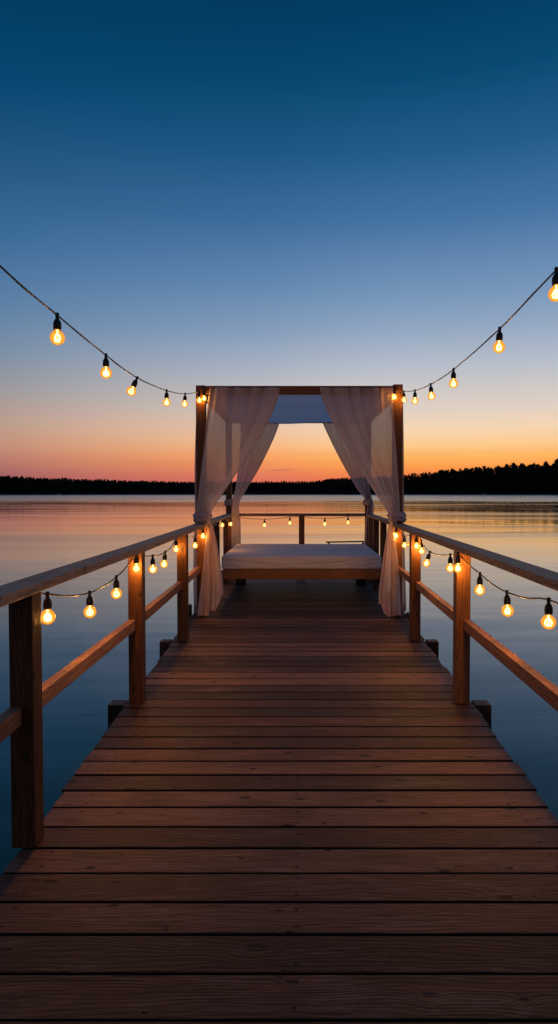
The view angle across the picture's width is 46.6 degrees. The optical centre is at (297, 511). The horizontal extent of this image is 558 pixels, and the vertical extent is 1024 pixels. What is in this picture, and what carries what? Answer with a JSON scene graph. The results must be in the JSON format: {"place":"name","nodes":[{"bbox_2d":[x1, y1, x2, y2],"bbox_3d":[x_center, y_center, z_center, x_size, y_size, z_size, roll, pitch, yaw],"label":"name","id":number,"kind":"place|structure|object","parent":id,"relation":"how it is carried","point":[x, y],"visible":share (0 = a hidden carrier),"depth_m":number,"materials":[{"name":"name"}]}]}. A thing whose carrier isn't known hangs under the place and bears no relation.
{"place":"outdoors","nodes":[
{"label":"outdoors","id":0,"kind":"place"},
{"bbox_2d":[0,495,557,873],"bbox_3d":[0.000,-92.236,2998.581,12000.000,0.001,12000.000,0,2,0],"label":"lake water","id":1,"kind":"structure","parent":0,"point":[40,533],"depth_m":14.19,"materials":[{"name":"blue liquid"}]},
{"bbox_2d":[0,579,557,1023],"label":"dock","id":2,"kind":"object","parent":1,"relation":"in","point":[300,801],"visible":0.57,"depth_m":2.71,"materials":[{"name":"brown wood"}]},
{"bbox_2d":[0,514,231,847],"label":"railing","id":3,"kind":"object","parent":2,"relation":"on","point":[21,717],"visible":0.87,"depth_m":2.79,"materials":[{"name":"brown wood"}]},
{"bbox_2d":[41,517,232,624],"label":"string lights","id":4,"kind":"object","parent":3,"relation":"hanging from","point":[48,616],"visible":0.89,"depth_m":3.92,"materials":[{"name":"glass"}]},
{"bbox_2d":[196,384,402,615],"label":"pavilion","id":5,"kind":"structure","parent":2,"relation":"on","point":[299,404],"depth_m":7.76,"materials":[{"name":"wood"}]},
{"bbox_2d":[0,265,209,406],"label":"string lights","id":6,"kind":"object","parent":5,"relation":"hanging from","point":[57,336],"visible":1,"depth_m":3.74,"materials":[{"name":"glass"}]},
{"bbox_2d":[193,435,196,613],"bbox_3d":[-1.233,-0.091,7.925,0.094,2.706,0.098,0,2,0],"label":"post","id":7,"kind":"object","parent":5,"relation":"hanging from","point":[195,578],"visible":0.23,"depth_m":7.95,"materials":[{"name":"wood"}]},
{"bbox_2d":[193,387,279,615],"bbox_3d":[-0.740,-0.124,7.764,1.050,2.699,0.348,0,2,0],"label":"curtain","id":8,"kind":"object","parent":5,"relation":"hanging from","point":[237,419],"visible":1,"depth_m":7.67,"materials":[{"name":"fabric"}]},
{"bbox_2d":[224,423,278,548],"bbox_3d":[-0.787,-0.237,11.262,0.996,2.770,0.268,0,2,0],"label":"curtain","id":9,"kind":"object","parent":5,"relation":"hanging from","point":[249,469],"visible":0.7,"depth_m":11.17,"materials":[{"name":"fabric"}]},
{"bbox_2d":[322,422,373,545],"bbox_3d":[0.853,-0.237,11.261,0.928,2.770,0.273,0,2,0],"label":"curtain","id":10,"kind":"object","parent":5,"relation":"hanging from","point":[355,473],"visible":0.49,"depth_m":11.18,"materials":[{"name":"fabric"}]},
{"bbox_2d":[320,387,406,616],"bbox_3d":[0.784,-0.119,7.763,1.052,2.709,0.342,0,2,0],"label":"curtain","id":11,"kind":"object","parent":5,"relation":"hanging from","point":[362,419],"visible":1,"depth_m":7.66,"materials":[{"name":"fabric"}]},
{"bbox_2d":[402,427,405,612],"bbox_3d":[1.288,-0.091,7.936,0.106,2.706,0.088,0,2,0],"label":"post","id":12,"kind":"object","parent":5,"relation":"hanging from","point":[403,586],"visible":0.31,"depth_m":7.94,"materials":[{"name":"wood"}]},
{"bbox_2d":[390,267,557,403],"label":"string lights","id":13,"kind":"object","parent":5,"relation":"hanging from","point":[499,346],"visible":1,"depth_m":3.60,"materials":[{"name":"glass"}]},
{"bbox_2d":[222,544,381,583],"bbox_3d":[0.050,0.876,9.866,2.194,0.626,2.032,0,2,0],"label":"daybed","id":14,"kind":"object","parent":2,"relation":"on","point":[358,563],"visible":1,"depth_m":8.87,"materials":[{"name":"white fabric"}]},
{"bbox_2d":[240,513,364,543],"bbox_3d":[0.010,0.584,11.324,2.318,1.119,0.100,0,2,0],"label":"railing","id":15,"kind":"object","parent":2,"relation":"on","point":[301,530],"visible":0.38,"depth_m":11.26,"materials":[{"name":"brown wood"}]},
{"bbox_2d":[240,516,349,526],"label":"string lights","id":16,"kind":"object","parent":15,"relation":"hanging from","point":[290,523],"visible":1,"depth_m":11.24,"materials":[{"name":"glass"}]},
{"bbox_2d":[326,541,363,543],"bbox_3d":[0.840,1.475,11.551,0.680,1.925,0.314,0,2,0],"label":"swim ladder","id":17,"kind":"object","parent":2,"relation":"attached to","point":[328,542],"visible":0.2,"depth_m":11.53,"materials":[{"name":"metal"}]},
{"bbox_2d":[366,514,557,711],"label":"railing","id":18,"kind":"object","parent":2,"relation":"on","point":[465,627],"visible":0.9,"depth_m":4.55,"materials":[{"name":"brown wood"}]},
{"bbox_2d":[394,528,557,628],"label":"string lights","id":19,"kind":"object","parent":18,"relation":"hanging from","point":[548,620],"visible":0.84,"depth_m":4.04,"materials":[{"name":"glass"}]},
{"bbox_2d":[0,492,557,494],"bbox_3d":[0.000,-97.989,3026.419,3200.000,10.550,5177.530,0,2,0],"label":"shore","id":20,"kind":"structure","parent":0,"point":[488,493],"depth_m":463.60,"materials":[{"name":"soil"}]},
{"bbox_2d":[0,462,557,492],"bbox_3d":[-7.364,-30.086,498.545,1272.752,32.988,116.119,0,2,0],"label":"wood","id":21,"kind":"object","parent":20,"relation":"on","point":[533,477],"visible":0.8,"depth_m":472.45,"materials":[{"name":"black plant"}]},
{"bbox_2d":[0,0,557,482],"label":"sky","id":22,"kind":"structure","parent":0,"point":[206,192],"materials":[{"name":"blue"}]}
]}

